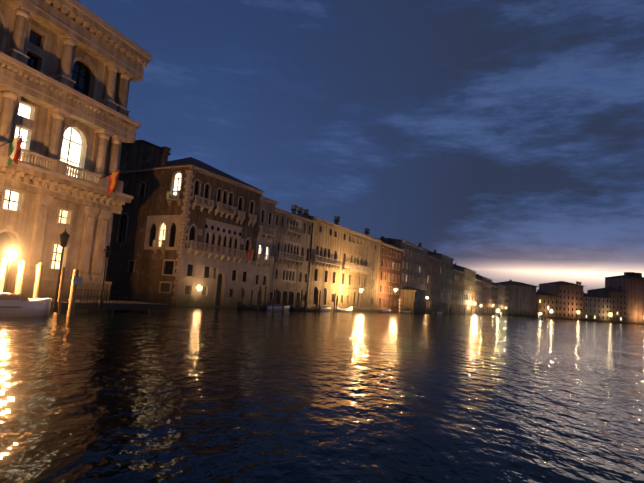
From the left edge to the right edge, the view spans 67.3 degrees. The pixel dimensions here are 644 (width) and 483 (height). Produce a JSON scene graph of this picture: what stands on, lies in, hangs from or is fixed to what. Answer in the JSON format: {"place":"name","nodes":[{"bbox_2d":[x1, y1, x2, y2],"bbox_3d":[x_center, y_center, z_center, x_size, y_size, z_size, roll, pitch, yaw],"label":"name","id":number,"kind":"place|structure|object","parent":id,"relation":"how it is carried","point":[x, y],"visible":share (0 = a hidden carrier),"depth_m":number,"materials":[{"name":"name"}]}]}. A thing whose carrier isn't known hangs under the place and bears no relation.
{"place":"outdoors","nodes":[
{"label":"outdoors","id":0,"kind":"place"},
{"bbox_2d":[0,299,643,482],"bbox_3d":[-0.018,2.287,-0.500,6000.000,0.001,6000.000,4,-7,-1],"label":"canal water","id":1,"kind":"structure","parent":0,"point":[183,394],"depth_m":11.28,"materials":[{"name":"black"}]},
{"bbox_2d":[0,292,51,316],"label":"boat","id":2,"kind":"object","parent":1,"relation":"on","point":[15,305],"visible":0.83,"depth_m":27.10,"materials":[{"name":"white plastic"}]},
{"bbox_2d":[0,257,82,315],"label":"mooring poles","id":3,"kind":"object","parent":1,"relation":"in","point":[76,280],"visible":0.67,"depth_m":30.89,"materials":[{"name":"yellow wood"}]},
{"bbox_2d":[51,229,69,311],"bbox_3d":[-12.644,1.377,23.356,0.480,4.050,0.480,7,-7,-23],"label":"street lamp","id":4,"kind":"object","parent":1,"relation":"on","point":[64,236],"visible":1,"depth_m":23.35,"materials":[{"name":"metal"}]},
{"bbox_2d":[0,0,151,299],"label":"palace building","id":5,"kind":"structure","parent":1,"relation":"on","point":[70,70],"depth_m":45.58,"materials":[{"name":"stone"}]},
{"bbox_2d":[0,134,24,166],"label":"italian flag","id":6,"kind":"object","parent":5,"relation":"attached to","point":[15,148],"visible":1,"depth_m":38.53,"materials":[{"name":"fabric"}]},
{"bbox_2d":[100,170,119,194],"bbox_3d":[-21.300,-5.808,48.388,2.600,2.778,0.646,2,-7,21],"label":"flag","id":7,"kind":"object","parent":5,"relation":"on","point":[113,179],"visible":1,"depth_m":48.22,"materials":[{"name":"red fabric"}]},
{"bbox_2d":[50,289,169,311],"bbox_3d":[-19.081,4.690,36.806,4.540,2.240,17.515,2,-7,21],"label":"landing stage","id":8,"kind":"object","parent":1,"relation":"on","point":[90,305],"visible":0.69,"depth_m":38.74,"materials":[{"name":"brown wood"}]},
{"bbox_2d":[5,245,16,292],"bbox_3d":[-19.397,1.952,29.933,0.480,3.439,0.480,2,-7,22],"label":"street lamp","id":9,"kind":"object","parent":8,"relation":"on","point":[11,252],"visible":0.83,"depth_m":29.93,"materials":[{"name":"metal"}]},
{"bbox_2d":[98,243,110,307],"bbox_3d":[-13.716,2.123,30.463,0.480,4.050,0.480,7,-7,-23],"label":"street lamp","id":10,"kind":"object","parent":8,"relation":"on","point":[107,249],"visible":1,"depth_m":30.45,"materials":[{"name":"metal"}]},
{"bbox_2d":[119,140,263,307],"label":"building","id":11,"kind":"structure","parent":1,"relation":"on","point":[220,232],"depth_m":66.63,"materials":[{"name":"paint"}]},
{"bbox_2d":[105,165,189,305],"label":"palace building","id":12,"kind":"structure","parent":11,"relation":"attached to","point":[146,241],"depth_m":63.56,"materials":[{"name":"brick"}]},
{"bbox_2d":[245,249,253,261],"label":"flag","id":13,"kind":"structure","parent":11,"relation":"attached to","point":[251,254],"depth_m":69.39,"materials":[{"name":"red fabric"}]},
{"bbox_2d":[237,301,272,309],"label":"moored boat","id":14,"kind":"object","parent":1,"relation":"on","point":[240,305],"visible":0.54,"depth_m":66.38,"materials":[{"name":"black wood"}]},
{"bbox_2d":[252,196,278,304],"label":"building","id":15,"kind":"structure","parent":1,"relation":"on","point":[264,258],"depth_m":75.02,"materials":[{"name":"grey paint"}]},
{"bbox_2d":[260,304,289,309],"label":"covered boat","id":16,"kind":"object","parent":1,"relation":"on","point":[278,307],"visible":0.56,"depth_m":71.32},
{"bbox_2d":[267,205,314,307],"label":"building","id":17,"kind":"structure","parent":1,"relation":"on","point":[291,253],"depth_m":81.71,"materials":[{"name":"paint"}]},
{"bbox_2d":[288,303,320,310],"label":"moored boat","id":18,"kind":"object","parent":1,"relation":"on","point":[293,308],"visible":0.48,"depth_m":77.61,"materials":[{"name":"black wood"}]},
{"bbox_2d":[309,306,330,310],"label":"covered boat","id":19,"kind":"object","parent":1,"relation":"on","point":[324,308],"visible":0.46,"depth_m":84.00,"materials":[{"name":"white wood"}]},
{"bbox_2d":[296,214,381,311],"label":"cream palazzo","id":20,"kind":"structure","parent":1,"relation":"on","point":[344,261],"depth_m":98.30,"materials":[{"name":"paint"}]},
{"bbox_2d":[335,305,351,311],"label":"moored boat","id":21,"kind":"object","parent":1,"relation":"on","point":[344,310],"visible":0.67,"depth_m":91.51,"materials":[{"name":"white plastic"}]},
{"bbox_2d":[241,286,506,315],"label":"mooring poles","id":22,"kind":"structure","parent":1,"relation":"in","point":[276,292],"depth_m":79.88,"materials":[{"name":"brown wood"}]},
{"bbox_2d":[377,308,390,312],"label":"covered boat","id":23,"kind":"object","parent":1,"relation":"on","point":[384,310],"visible":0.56,"depth_m":109.65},
{"bbox_2d":[377,236,403,311],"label":"building","id":24,"kind":"structure","parent":1,"relation":"on","point":[390,265],"depth_m":120.74,"materials":[{"name":"brick"}]},
{"bbox_2d":[377,238,428,290],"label":"bank house","id":25,"kind":"structure","parent":1,"relation":"on","point":[414,267],"depth_m":135.81,"materials":[{"name":"grey paint"}]},
{"bbox_2d":[400,309,410,312],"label":"covered boat","id":26,"kind":"object","parent":1,"relation":"on","point":[405,311],"visible":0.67,"depth_m":121.49,"materials":[{"name":"grey wood"}]},
{"bbox_2d":[400,286,427,313],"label":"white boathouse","id":27,"kind":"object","parent":1,"relation":"on","point":[409,296],"visible":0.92,"depth_m":126.65,"materials":[{"name":"paint"}]},
{"bbox_2d":[426,255,442,312],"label":"building","id":28,"kind":"structure","parent":1,"relation":"on","point":[433,278],"depth_m":153.08,"materials":[{"name":"pink paint"}]},
{"bbox_2d":[428,250,453,313],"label":"bank house","id":29,"kind":"structure","parent":1,"relation":"on","point":[446,282],"depth_m":165.47,"materials":[{"name":"paint"}]},
{"bbox_2d":[451,268,464,313],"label":"building","id":30,"kind":"structure","parent":1,"relation":"on","point":[457,296],"depth_m":179.52,"materials":[{"name":"brown paint"}]},
{"bbox_2d":[453,263,475,313],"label":"bank house","id":31,"kind":"structure","parent":1,"relation":"on","point":[469,286],"depth_m":194.93,"materials":[{"name":"beige paint"}]},
{"bbox_2d":[474,279,482,314],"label":"building","id":32,"kind":"structure","parent":1,"relation":"on","point":[478,296],"depth_m":211.24,"materials":[{"name":"grey paint"}]},
{"bbox_2d":[475,274,492,314],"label":"building","id":33,"kind":"structure","parent":1,"relation":"on","point":[486,291],"depth_m":226.43,"materials":[{"name":"pink paint"}]},
{"bbox_2d":[491,285,498,314],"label":"building","id":34,"kind":"structure","parent":1,"relation":"on","point":[494,298],"depth_m":244.41,"materials":[{"name":"brown paint"}]},
{"bbox_2d":[492,282,505,314],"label":"building","id":35,"kind":"structure","parent":1,"relation":"on","point":[501,296],"depth_m":262.17,"materials":[{"name":"paint"}]},
{"bbox_2d":[505,291,508,314],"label":"building","id":36,"kind":"structure","parent":1,"relation":"on","point":[506,300],"depth_m":276.86,"materials":[{"name":"brown paint"}]},
{"bbox_2d":[497,272,643,324],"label":"distant buildings","id":37,"kind":"structure","parent":1,"relation":"on","point":[619,298],"depth_m":298.80,"materials":[{"name":"brown paint"}]},
{"bbox_2d":[77,0,643,292],"label":"sky","id":38,"kind":"structure","parent":0,"point":[504,139],"materials":[{"name":"blue"}]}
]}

